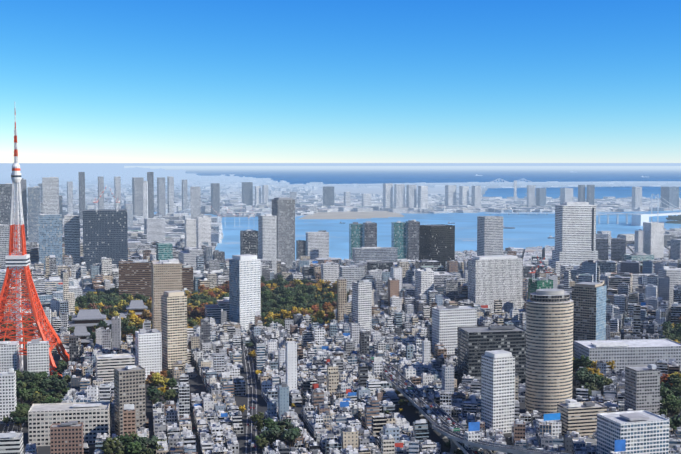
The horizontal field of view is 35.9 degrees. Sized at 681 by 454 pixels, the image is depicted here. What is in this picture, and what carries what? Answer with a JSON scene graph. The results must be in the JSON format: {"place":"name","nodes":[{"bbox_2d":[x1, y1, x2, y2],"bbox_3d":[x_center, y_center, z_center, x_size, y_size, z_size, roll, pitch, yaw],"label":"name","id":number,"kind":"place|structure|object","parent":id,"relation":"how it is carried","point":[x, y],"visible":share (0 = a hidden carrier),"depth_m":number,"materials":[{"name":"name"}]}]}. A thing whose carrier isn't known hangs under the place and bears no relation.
{"place":"outdoors","nodes":[
{"label":"outdoors","id":0,"kind":"place"},
{"bbox_2d":[0,163,680,453],"bbox_3d":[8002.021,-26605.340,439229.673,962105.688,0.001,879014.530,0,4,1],"label":"ground","id":1,"kind":"structure","parent":0,"point":[532,230],"depth_m":9782.04,"materials":[{"name":"liquid"}]},
{"bbox_2d":[16,372,23,378],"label":"tree","id":2,"kind":"object","parent":1,"relation":"on","point":[20,375],"visible":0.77,"depth_m":1208.72,"materials":[{"name":"green plant"}]},
{"bbox_2d":[2,355,53,432],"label":"avenue","id":3,"kind":"object","parent":1,"relation":"on","point":[11,427],"visible":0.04,"depth_m":1028.55,"materials":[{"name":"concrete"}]},
{"bbox_2d":[2,416,9,428],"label":"tree","id":4,"kind":"object","parent":3,"relation":"on","point":[6,420],"visible":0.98,"depth_m":1021.78,"materials":[{"name":"green plant"}]},
{"bbox_2d":[10,417,24,430],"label":"tree","id":5,"kind":"object","parent":3,"relation":"on","point":[18,420],"visible":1,"depth_m":1012.66,"materials":[{"name":"green plant"}]},
{"bbox_2d":[16,379,22,401],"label":"tree","id":6,"kind":"object","parent":3,"relation":"on","point":[19,383],"visible":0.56,"depth_m":1118.89,"materials":[{"name":"green plant"}]},
{"bbox_2d":[12,407,27,427],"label":"tree","id":7,"kind":"object","parent":3,"relation":"on","point":[22,412],"visible":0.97,"depth_m":1020.56,"materials":[{"name":"green plant"}]},
{"bbox_2d":[16,388,29,403],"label":"tree","id":8,"kind":"object","parent":3,"relation":"on","point":[24,394],"visible":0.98,"depth_m":1090.49,"materials":[{"name":"green plant"}]},
{"bbox_2d":[18,403,29,409],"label":"tree","id":9,"kind":"object","parent":3,"relation":"on","point":[24,405],"visible":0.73,"depth_m":1069.54,"materials":[{"name":"green plant"}]},
{"bbox_2d":[20,382,32,389],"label":"tree","id":10,"kind":"object","parent":3,"relation":"on","point":[25,385],"visible":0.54,"depth_m":1134.28,"materials":[{"name":"green plant"}]},
{"bbox_2d":[22,371,33,380],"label":"tree","id":11,"kind":"object","parent":3,"relation":"on","point":[27,374],"visible":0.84,"depth_m":1183.54,"materials":[{"name":"green plant"}]},
{"bbox_2d":[28,382,37,402],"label":"tree","id":12,"kind":"object","parent":1,"relation":"on","point":[34,385],"visible":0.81,"depth_m":1129.07,"materials":[{"name":"green plant"}]},
{"bbox_2d":[0,113,68,375],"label":"lattice tower","id":13,"kind":"structure","parent":1,"relation":"on","point":[18,260],"depth_m":1288.13,"materials":[{"name":"red metal"}]},
{"bbox_2d":[30,393,41,403],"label":"tree","id":14,"kind":"object","parent":1,"relation":"on","point":[36,398],"visible":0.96,"depth_m":1077.10,"materials":[{"name":"green plant"}]},
{"bbox_2d":[32,374,43,385],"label":"tree","id":15,"kind":"object","parent":1,"relation":"on","point":[39,378],"visible":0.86,"depth_m":1153.38,"materials":[{"name":"green plant"}]},
{"bbox_2d":[40,379,53,389],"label":"tree","id":16,"kind":"object","parent":1,"relation":"on","point":[47,384],"visible":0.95,"depth_m":1149.71,"materials":[{"name":"green plant"}]},
{"bbox_2d":[40,396,54,403],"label":"tree","id":17,"kind":"object","parent":1,"relation":"on","point":[45,401],"visible":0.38,"depth_m":1067.81,"materials":[{"name":"green plant"}]},
{"bbox_2d":[45,391,60,396],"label":"tree","id":18,"kind":"object","parent":1,"relation":"on","point":[52,393],"visible":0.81,"depth_m":1128.59,"materials":[{"name":"green plant"}]},
{"bbox_2d":[49,397,61,402],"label":"tree","id":19,"kind":"object","parent":1,"relation":"on","point":[56,400],"visible":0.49,"depth_m":1048.37,"materials":[{"name":"green plant"}]},
{"bbox_2d":[55,393,63,400],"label":"tree","id":20,"kind":"object","parent":1,"relation":"on","point":[60,396],"visible":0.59,"depth_m":1081.39,"materials":[{"name":"green plant"}]},
{"bbox_2d":[53,379,67,392],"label":"tree","id":21,"kind":"object","parent":1,"relation":"on","point":[60,385],"visible":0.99,"depth_m":1129.98,"materials":[{"name":"green plant"}]},
{"bbox_2d":[55,363,67,375],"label":"tree","id":22,"kind":"object","parent":1,"relation":"on","point":[61,368],"visible":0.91,"depth_m":1237.63,"materials":[{"name":"green plant"}]},
{"bbox_2d":[60,374,70,382],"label":"tree","id":23,"kind":"object","parent":1,"relation":"on","point":[67,378],"visible":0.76,"depth_m":1175.96,"materials":[{"name":"green plant"}]},
{"bbox_2d":[61,387,69,395],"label":"tree","id":24,"kind":"object","parent":1,"relation":"on","point":[65,390],"visible":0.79,"depth_m":1139.54,"materials":[{"name":"green plant"}]},
{"bbox_2d":[71,325,92,346],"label":"building","id":25,"kind":"structure","parent":1,"relation":"on","point":[82,333],"depth_m":1453.40,"materials":[{"name":"white paint"}]},
{"bbox_2d":[78,295,87,303],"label":"tree","id":26,"kind":"object","parent":1,"relation":"on","point":[82,299],"visible":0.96,"depth_m":1820.34,"materials":[{"name":"green plant"}]},
{"bbox_2d":[68,309,111,332],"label":"temple","id":27,"kind":"structure","parent":1,"relation":"on","point":[89,318],"depth_m":1605.95,"materials":[{"name":"grey tile"}]},
{"bbox_2d":[87,303,96,308],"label":"tree","id":28,"kind":"object","parent":1,"relation":"on","point":[93,306],"visible":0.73,"depth_m":1728.18,"materials":[{"name":"brown plant"}]},
{"bbox_2d":[97,321,107,326],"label":"tree","id":29,"kind":"object","parent":1,"relation":"on","point":[102,324],"visible":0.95,"depth_m":1577.34,"materials":[{"name":"green plant"}]},
{"bbox_2d":[101,309,109,315],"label":"tree","id":30,"kind":"object","parent":1,"relation":"on","point":[106,311],"visible":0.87,"depth_m":1672.21,"materials":[{"name":"green plant"}]},
{"bbox_2d":[100,437,121,453],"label":"tree","id":31,"kind":"object","parent":1,"relation":"on","point":[107,447],"visible":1,"depth_m":877.95,"materials":[{"name":"green plant"}]},
{"bbox_2d":[110,311,119,317],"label":"tree","id":32,"kind":"object","parent":1,"relation":"on","point":[114,314],"visible":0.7,"depth_m":1669.76,"materials":[{"name":"yellow plant"}]},
{"bbox_2d":[116,433,128,444],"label":"tree","id":33,"kind":"object","parent":1,"relation":"on","point":[121,437],"visible":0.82,"depth_m":920.93,"materials":[{"name":"green plant"}]},
{"bbox_2d":[117,446,127,453],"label":"tree","id":34,"kind":"object","parent":1,"relation":"on","point":[123,450],"visible":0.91,"depth_m":892.59,"materials":[{"name":"green plant"}]},
{"bbox_2d":[121,317,129,326],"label":"tree","id":35,"kind":"object","parent":1,"relation":"on","point":[126,319],"visible":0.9,"depth_m":1569.01,"materials":[{"name":"green plant"}]},
{"bbox_2d":[123,436,131,447],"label":"tree","id":36,"kind":"object","parent":1,"relation":"on","point":[126,439],"visible":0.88,"depth_m":916.24,"materials":[{"name":"green plant"}]},
{"bbox_2d":[129,314,138,322],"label":"tree","id":37,"kind":"object","parent":1,"relation":"on","point":[133,317],"visible":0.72,"depth_m":1613.22,"materials":[{"name":"yellow plant"}]},
{"bbox_2d":[129,432,138,441],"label":"tree","id":38,"kind":"object","parent":1,"relation":"on","point":[133,435],"visible":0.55,"depth_m":932.87,"materials":[{"name":"green plant"}]},
{"bbox_2d":[125,441,144,453],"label":"tree","id":39,"kind":"object","parent":1,"relation":"on","point":[131,448],"visible":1,"depth_m":892.18,"materials":[{"name":"green plant"}]},
{"bbox_2d":[123,300,149,321],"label":"temple hall","id":40,"kind":"structure","parent":1,"relation":"on","point":[138,306],"depth_m":1721.26,"materials":[{"name":"grey tile"}]},
{"bbox_2d":[133,437,147,447],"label":"tree","id":41,"kind":"object","parent":1,"relation":"on","point":[141,441],"visible":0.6,"depth_m":914.88,"materials":[{"name":"green plant"}]},
{"bbox_2d":[141,309,150,318],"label":"tree","id":42,"kind":"object","parent":1,"relation":"on","point":[145,313],"visible":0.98,"depth_m":1670.22,"materials":[{"name":"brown plant"}]},
{"bbox_2d":[146,300,151,310],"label":"tree","id":43,"kind":"object","parent":1,"relation":"on","point":[149,304],"visible":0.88,"depth_m":1762.53,"materials":[{"name":"yellow plant"}]},
{"bbox_2d":[144,448,154,453],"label":"tree","id":44,"kind":"object","parent":1,"relation":"on","point":[148,451],"visible":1,"depth_m":887.04,"materials":[{"name":"green plant"}]},
{"bbox_2d":[141,435,160,447],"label":"tree","id":45,"kind":"object","parent":1,"relation":"on","point":[152,440],"visible":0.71,"depth_m":923.51,"materials":[{"name":"green plant"}]},
{"bbox_2d":[146,386,159,405],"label":"tree","id":46,"kind":"object","parent":1,"relation":"on","point":[152,393],"visible":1,"depth_m":1087.43,"materials":[{"name":"green plant"}]},
{"bbox_2d":[150,372,165,389],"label":"tree","id":47,"kind":"object","parent":1,"relation":"on","point":[157,378],"visible":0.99,"depth_m":1163.06,"materials":[{"name":"yellow plant"}]},
{"bbox_2d":[152,444,163,452],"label":"tree","id":48,"kind":"object","parent":1,"relation":"on","point":[157,447],"visible":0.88,"depth_m":903.90,"materials":[{"name":"green plant"}]},
{"bbox_2d":[163,390,175,400],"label":"tree","id":49,"kind":"object","parent":1,"relation":"on","point":[168,394],"visible":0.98,"depth_m":1105.11,"materials":[{"name":"green plant"}]},
{"bbox_2d":[164,378,176,388],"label":"tree","id":50,"kind":"object","parent":1,"relation":"on","point":[171,382],"visible":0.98,"depth_m":1155.06,"materials":[{"name":"green plant"}]},
{"bbox_2d":[189,321,197,326],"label":"tree","id":51,"kind":"object","parent":1,"relation":"on","point":[194,323],"visible":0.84,"depth_m":1565.51,"materials":[{"name":"green plant"}]},
{"bbox_2d":[189,310,199,316],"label":"tree","id":52,"kind":"object","parent":1,"relation":"on","point":[193,313],"visible":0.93,"depth_m":1654.81,"materials":[{"name":"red plant"}]},
{"bbox_2d":[191,294,198,301],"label":"tree","id":53,"kind":"object","parent":1,"relation":"on","point":[195,296],"visible":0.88,"depth_m":1825.30,"materials":[{"name":"green plant"}]},
{"bbox_2d":[245,342,253,351],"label":"tree","id":54,"kind":"object","parent":1,"relation":"on","point":[250,344],"visible":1,"depth_m":1434.76,"materials":[{"name":"green plant"}]},
{"bbox_2d":[243,346,256,453],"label":"avenue","id":55,"kind":"object","parent":1,"relation":"on","point":[251,432],"visible":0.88,"depth_m":1135.76,"materials":[{"name":"grey asphalt"}]},
{"bbox_2d":[248,350,255,360],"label":"tree","id":56,"kind":"object","parent":1,"relation":"on","point":[252,354],"visible":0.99,"depth_m":1358.99,"materials":[{"name":"yellow plant"}]},
{"bbox_2d":[250,411,264,435],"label":"tree","id":57,"kind":"object","parent":1,"relation":"on","point":[256,417],"visible":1,"depth_m":976.32,"materials":[{"name":"green plant"}]},
{"bbox_2d":[254,433,268,440],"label":"tree","id":58,"kind":"object","parent":1,"relation":"on","point":[263,435],"visible":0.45,"depth_m":943.16,"materials":[{"name":"green plant"}]},
{"bbox_2d":[255,438,268,453],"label":"tree","id":59,"kind":"object","parent":1,"relation":"on","point":[262,444],"visible":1,"depth_m":922.02,"materials":[{"name":"green plant"}]},
{"bbox_2d":[262,301,269,311],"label":"tree","id":60,"kind":"object","parent":1,"relation":"on","point":[266,304],"visible":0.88,"depth_m":1737.52,"materials":[{"name":"green plant"}]},
{"bbox_2d":[263,291,272,299],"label":"tree","id":61,"kind":"object","parent":1,"relation":"on","point":[266,293],"visible":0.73,"depth_m":1881.24,"materials":[{"name":"green plant"}]},
{"bbox_2d":[265,316,273,322],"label":"tree","id":62,"kind":"object","parent":1,"relation":"on","point":[269,319],"visible":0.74,"depth_m":1583.58,"materials":[{"name":"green plant"}]},
{"bbox_2d":[263,418,278,428],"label":"tree","id":63,"kind":"object","parent":1,"relation":"on","point":[269,423],"visible":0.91,"depth_m":976.67,"materials":[{"name":"green plant"}]},
{"bbox_2d":[266,425,281,441],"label":"tree","id":64,"kind":"object","parent":1,"relation":"on","point":[275,432],"visible":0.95,"depth_m":940.31,"materials":[{"name":"green plant"}]},
{"bbox_2d":[282,311,292,318],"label":"tree","id":65,"kind":"object","parent":1,"relation":"on","point":[287,314],"visible":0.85,"depth_m":1626.78,"materials":[{"name":"yellow plant"}]},
{"bbox_2d":[283,296,293,304],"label":"tree","id":66,"kind":"object","parent":1,"relation":"on","point":[288,300],"visible":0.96,"depth_m":1787.43,"materials":[{"name":"green plant"}]},
{"bbox_2d":[284,419,293,429],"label":"tree","id":67,"kind":"object","parent":1,"relation":"on","point":[289,425],"visible":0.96,"depth_m":989.78,"materials":[{"name":"green plant"}]},
{"bbox_2d":[281,429,300,446],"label":"tree","id":68,"kind":"object","parent":1,"relation":"on","point":[290,435],"visible":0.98,"depth_m":932.92,"materials":[{"name":"green plant"}]},
{"bbox_2d":[298,296,306,303],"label":"tree","id":69,"kind":"object","parent":1,"relation":"on","point":[302,299],"visible":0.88,"depth_m":1803.79,"materials":[{"name":"green plant"}]},
{"bbox_2d":[298,284,308,289],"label":"tree","id":70,"kind":"object","parent":1,"relation":"on","point":[301,287],"visible":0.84,"depth_m":1990.23,"materials":[{"name":"green plant"}]},
{"bbox_2d":[310,305,317,312],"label":"tree","id":71,"kind":"object","parent":1,"relation":"on","point":[314,309],"visible":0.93,"depth_m":1728.43,"materials":[{"name":"orange plant"}]},
{"bbox_2d":[316,311,324,319],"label":"tree","id":72,"kind":"object","parent":1,"relation":"on","point":[319,314],"visible":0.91,"depth_m":1638.52,"materials":[{"name":"green plant"}]},
{"bbox_2d":[322,302,332,309],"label":"tree","id":73,"kind":"object","parent":1,"relation":"on","point":[325,305],"visible":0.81,"depth_m":1743.02,"materials":[{"name":"orange plant"}]},
{"bbox_2d":[326,292,332,299],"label":"tree","id":74,"kind":"object","parent":1,"relation":"on","point":[329,294],"visible":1,"depth_m":1871.57,"materials":[{"name":"green plant"}]},
{"bbox_2d":[327,311,334,319],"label":"tree","id":75,"kind":"object","parent":1,"relation":"on","point":[330,314],"visible":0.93,"depth_m":1633.49,"materials":[{"name":"green plant"}]},
{"bbox_2d":[0,166,680,453],"bbox_3d":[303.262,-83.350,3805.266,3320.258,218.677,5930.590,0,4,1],"label":"buildings","id":76,"kind":"structure","parent":1,"relation":"on","point":[537,355],"depth_m":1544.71,"materials":[{"name":"grey concrete"}]},
{"bbox_2d":[529,256,546,281],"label":"crane","id":77,"kind":"object","parent":76,"relation":"on","point":[534,271],"visible":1,"depth_m":1542.98,"materials":[{"name":"white metal"}]},
{"bbox_2d":[156,209,599,217],"bbox_3d":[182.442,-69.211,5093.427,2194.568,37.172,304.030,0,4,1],"label":"bay bridges","id":78,"kind":"structure","parent":1,"relation":"on","point":[485,213],"depth_m":5209.01,"materials":[{"name":"white"}]},
{"bbox_2d":[355,353,492,453],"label":"expressway","id":79,"kind":"structure","parent":1,"relation":"on","point":[417,405],"depth_m":1078.79,"materials":[{"name":"concrete"}]},
{"bbox_2d":[231,169,680,243],"bbox_3d":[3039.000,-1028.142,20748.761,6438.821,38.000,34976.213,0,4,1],"label":"ships","id":80,"kind":"object","parent":1,"relation":"on","point":[549,237],"visible":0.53,"depth_m":4127.66,"materials":[{"name":"white"}]},
{"bbox_2d":[453,449,463,453],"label":"tree","id":81,"kind":"object","parent":1,"relation":"on","point":[458,451],"visible":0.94,"depth_m":910.45,"materials":[{"name":"green plant"}]},
{"bbox_2d":[351,178,635,186],"bbox_3d":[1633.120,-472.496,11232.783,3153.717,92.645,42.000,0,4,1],"label":"gate bridge","id":82,"kind":"structure","parent":1,"relation":"on","point":[505,183],"depth_m":11216.26,"materials":[{"name":"grey metal"}]},
{"bbox_2d":[432,424,568,453],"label":"elevated highway","id":83,"kind":"structure","parent":1,"relation":"on","point":[446,431],"depth_m":884.80,"materials":[{"name":"grey concrete"}]},
{"bbox_2d":[573,358,581,369],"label":"tree","id":84,"kind":"object","parent":1,"relation":"on","point":[575,363],"visible":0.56,"depth_m":1260.02,"materials":[{"name":"green plant"}]},
{"bbox_2d":[573,371,587,384],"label":"tree","id":85,"kind":"object","parent":1,"relation":"on","point":[581,377],"visible":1,"depth_m":1175.06,"materials":[{"name":"green plant"}]},
{"bbox_2d":[577,355,592,366],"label":"tree","id":86,"kind":"object","parent":1,"relation":"on","point":[582,361],"visible":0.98,"depth_m":1249.67,"materials":[{"name":"green plant"}]},
{"bbox_2d":[578,367,591,375],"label":"tree","id":87,"kind":"object","parent":1,"relation":"on","point":[585,370],"visible":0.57,"depth_m":1205.87,"materials":[{"name":"green plant"}]},
{"bbox_2d":[584,374,597,383],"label":"tree","id":88,"kind":"object","parent":1,"relation":"on","point":[590,379],"visible":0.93,"depth_m":1173.52,"materials":[{"name":"green plant"}]},
{"bbox_2d":[587,368,599,374],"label":"tree","id":89,"kind":"object","parent":1,"relation":"on","point":[593,370],"visible":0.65,"depth_m":1213.13,"materials":[{"name":"yellow plant"}]},
{"bbox_2d":[589,383,598,392],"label":"tree","id":90,"kind":"object","parent":1,"relation":"on","point":[592,387],"visible":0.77,"depth_m":1137.56,"materials":[{"name":"green plant"}]},
{"bbox_2d":[594,375,603,388],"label":"tree","id":91,"kind":"object","parent":1,"relation":"on","point":[600,377],"visible":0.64,"depth_m":1181.76,"materials":[{"name":"green plant"}]},
{"bbox_2d":[597,380,604,390],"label":"tree","id":92,"kind":"object","parent":1,"relation":"on","point":[600,383],"visible":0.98,"depth_m":1162.04,"materials":[{"name":"green plant"}]},
{"bbox_2d":[601,377,612,385],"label":"tree","id":93,"kind":"object","parent":1,"relation":"on","point":[606,381],"visible":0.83,"depth_m":1170.40,"materials":[{"name":"green plant"}]},
{"bbox_2d":[606,360,615,369],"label":"tree","id":94,"kind":"object","parent":1,"relation":"on","point":[612,363],"visible":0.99,"depth_m":1261.79,"materials":[{"name":"yellow plant"}]},
{"bbox_2d":[596,194,680,225],"bbox_3d":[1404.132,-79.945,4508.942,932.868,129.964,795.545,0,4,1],"label":"suspension bridge","id":95,"kind":"structure","parent":1,"relation":"on","point":[638,219],"depth_m":4406.32,"materials":[{"name":"white metal"}]},
{"bbox_2d":[658,409,666,414],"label":"tree","id":96,"kind":"object","parent":1,"relation":"on","point":[664,411],"visible":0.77,"depth_m":1035.30,"materials":[{"name":"green plant"}]},
{"bbox_2d":[660,374,668,382],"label":"tree","id":97,"kind":"object","parent":1,"relation":"on","point":[663,378],"visible":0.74,"depth_m":1195.28,"materials":[{"name":"red plant"}]},
{"bbox_2d":[660,386,671,399],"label":"tree","id":98,"kind":"object","parent":1,"relation":"on","point":[664,392],"visible":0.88,"depth_m":1081.21,"materials":[{"name":"green plant"}]},
{"bbox_2d":[660,382,671,388],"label":"tree","id":99,"kind":"object","parent":1,"relation":"on","point":[667,385],"visible":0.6,"depth_m":1150.25,"materials":[{"name":"green plant"}]},
{"bbox_2d":[663,401,672,416],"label":"tree","id":100,"kind":"object","parent":1,"relation":"on","point":[666,404],"visible":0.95,"depth_m":1064.07,"materials":[{"name":"green plant"}]},
{"bbox_2d":[665,395,680,416],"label":"tree","id":101,"kind":"object","parent":1,"relation":"on","point":[671,398],"visible":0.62,"depth_m":1068.76,"materials":[{"name":"green plant"}]},
{"bbox_2d":[667,374,680,383],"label":"tree","id":102,"kind":"object","parent":1,"relation":"on","point":[670,378],"visible":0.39,"depth_m":1163.58,"materials":[{"name":"green plant"}]},
{"bbox_2d":[669,399,680,414],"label":"tree","id":103,"kind":"object","parent":1,"relation":"on","point":[675,403],"visible":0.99,"depth_m":1041.73,"materials":[{"name":"green plant"}]},
{"bbox_2d":[670,415,680,426],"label":"tree","id":104,"kind":"object","parent":1,"relation":"on","point":[676,421],"visible":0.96,"depth_m":989.96,"materials":[{"name":"green plant"}]},
{"bbox_2d":[671,378,680,388],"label":"tree","id":105,"kind":"object","parent":1,"relation":"on","point":[677,381],"visible":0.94,"depth_m":1139.64,"materials":[{"name":"green plant"}]},
{"bbox_2d":[673,387,680,396],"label":"tree","id":106,"kind":"object","parent":1,"relation":"on","point":[677,393],"visible":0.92,"depth_m":1103.53,"materials":[{"name":"green plant"}]},
{"bbox_2d":[0,0,680,162],"label":"sky","id":107,"kind":"structure","parent":0,"point":[84,81],"materials":[{"name":"blue"}]},
{"bbox_2d":[361,351,483,448],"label":"expressway furniture","id":108,"kind":"object","parent":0,"point":[453,429],"visible":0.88,"depth_m":1108.09,"materials":[{"name":"grey metal"}]},
{"bbox_2d":[319,181,680,185],"bbox_3d":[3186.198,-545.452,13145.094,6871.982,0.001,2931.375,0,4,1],"label":"landfill ground","id":109,"kind":"structure","parent":0,"point":[536,182],"depth_m":13703.30,"materials":[{"name":"grey"}]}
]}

